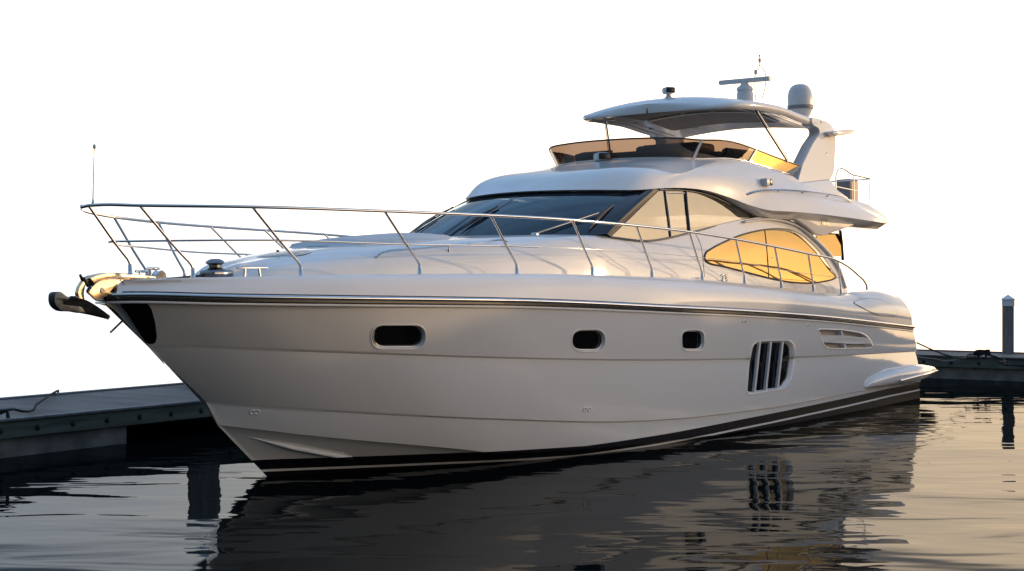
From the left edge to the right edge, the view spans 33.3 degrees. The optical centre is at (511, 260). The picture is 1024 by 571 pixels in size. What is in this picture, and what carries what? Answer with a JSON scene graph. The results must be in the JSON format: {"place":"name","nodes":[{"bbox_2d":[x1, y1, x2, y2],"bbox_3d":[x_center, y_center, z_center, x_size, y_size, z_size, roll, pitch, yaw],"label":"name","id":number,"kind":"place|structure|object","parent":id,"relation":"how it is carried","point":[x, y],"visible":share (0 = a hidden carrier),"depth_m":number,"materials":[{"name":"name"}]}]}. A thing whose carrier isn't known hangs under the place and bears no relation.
{"place":"outdoors","nodes":[
{"label":"outdoors","id":0,"kind":"place"},
{"bbox_2d":[0,378,1023,570],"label":"water","id":1,"kind":"structure","parent":0,"point":[931,478],"depth_m":18.24,"materials":[{"name":"grey liquid"}]},
{"bbox_2d":[0,382,213,457],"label":"side dock","id":2,"kind":"object","parent":1,"relation":"on","point":[64,421],"visible":0.18,"depth_m":24.25,"materials":[{"name":"concrete"}]},
{"bbox_2d":[0,408,14,417],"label":"dock cleat","id":3,"kind":"object","parent":2,"relation":"on","point":[6,410],"visible":1,"depth_m":22.67,"materials":[{"name":"black metal"}]},
{"bbox_2d":[0,390,58,414],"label":"mooring rope","id":4,"kind":"object","parent":3,"relation":"attached to","point":[36,404],"visible":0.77,"depth_m":23.61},
{"bbox_2d":[80,54,937,475],"bbox_3d":[0.851,-0.282,26.407,5.320,7.165,19.584,-2,-1,34],"label":"motor yacht","id":5,"kind":"object","parent":1,"relation":"on","point":[670,280],"visible":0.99,"depth_m":22.84,"materials":[{"name":"paint"}]},
{"bbox_2d":[48,274,109,319],"bbox_3d":[-4.601,0.393,18.251,0.292,0.500,0.800,-2,-1,34],"label":"plough anchor","id":6,"kind":"object","parent":5,"relation":"attached to","point":[76,303],"visible":1,"depth_m":18.16,"materials":[{"name":"silver metal"}]},
{"bbox_2d":[611,190,669,239],"bbox_3d":[1.839,-0.671,24.799,0.167,0.780,1.875,0,0,33],"label":"side window","id":7,"kind":"structure","parent":5,"relation":"in","point":[653,213],"depth_m":25.06,"materials":[{"name":"beige glass"}]},
{"bbox_2d":[664,190,690,236],"bbox_3d":[2.505,-0.703,25.818,0.195,0.739,0.823,0,0,33],"label":"side window","id":8,"kind":"structure","parent":5,"relation":"in","point":[676,202],"depth_m":25.83,"materials":[{"name":"beige glass"}]},
{"bbox_2d":[609,189,751,241],"bbox_3d":[2.594,-0.679,25.977,0.192,0.815,4.712,0,0,32],"label":"side window","id":9,"kind":"structure","parent":5,"relation":"in","point":[706,211],"depth_m":26.63,"materials":[{"name":"beige glass"}]},
{"bbox_2d":[704,228,836,283],"bbox_3d":[4.290,-0.072,28.195,0.179,0.943,4.957,-2,-1,34],"label":"aft window","id":10,"kind":"structure","parent":5,"relation":"in","point":[751,253],"depth_m":28.24,"materials":[{"name":"yellow glass"}]},
{"bbox_2d":[746,339,795,394],"bbox_3d":[4.033,1.630,26.633,0.102,0.826,1.803,0,0,34],"label":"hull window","id":11,"kind":"structure","parent":5,"relation":"in","point":[771,364],"depth_m":26.64,"materials":[{"name":"black glass"}]},
{"bbox_2d":[836,179,857,200],"bbox_3d":[6.516,-1.174,33.252,0.320,0.809,0.320,-2,-1,42],"label":"storage case","id":12,"kind":"object","parent":5,"relation":"on","point":[848,193],"visible":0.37,"depth_m":33.12,"materials":[{"name":"white plastic"}]},
{"bbox_2d":[915,349,1023,381],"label":"end dock","id":13,"kind":"object","parent":1,"relation":"on","point":[980,368],"visible":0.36,"depth_m":37.41,"materials":[{"name":"concrete"}]},
{"bbox_3d":[10.073,2.020,36.659,0.384,0.150,0.057,0,0,34],"label":"dock cleat","id":14,"kind":"object","parent":13,"relation":"on","visible":0},
{"bbox_2d":[916,342,977,358],"bbox_3d":[8.834,1.797,34.704,0.295,0.497,4.861,0,0,31],"label":"mooring rope","id":15,"kind":"object","parent":14,"relation":"attached to","point":[946,354],"visible":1,"depth_m":34.22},
{"bbox_2d":[916,355,982,361],"bbox_3d":[8.449,1.948,34.907,0.838,0.423,4.722,0,0,33],"label":"mooring rope","id":16,"kind":"object","parent":14,"relation":"attached to","point":[947,360],"visible":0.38,"depth_m":36.53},
{"bbox_2d":[974,349,990,354],"bbox_3d":[10.076,1.976,36.659,0.419,0.158,0.208,0,0,0],"label":"rope coil","id":17,"kind":"object","parent":14,"relation":"attached to","point":[980,350],"visible":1,"depth_m":36.57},
{"bbox_2d":[987,354,1023,366],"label":"mooring rope","id":18,"kind":"object","parent":14,"relation":"attached to","point":[1002,362],"visible":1,"depth_m":35.58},
{"bbox_2d":[1001,295,1014,353],"bbox_3d":[11.251,2.185,38.824,0.293,2.830,0.293,0,0,12],"label":"dock pile","id":19,"kind":"object","parent":1,"relation":"in","point":[1007,303],"visible":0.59,"depth_m":38.70,"materials":[{"name":"wood"}]},
{"bbox_2d":[0,0,1023,396],"label":"sky","id":20,"kind":"structure","parent":0,"point":[412,105],"materials":[{"name":"white"}]}
]}

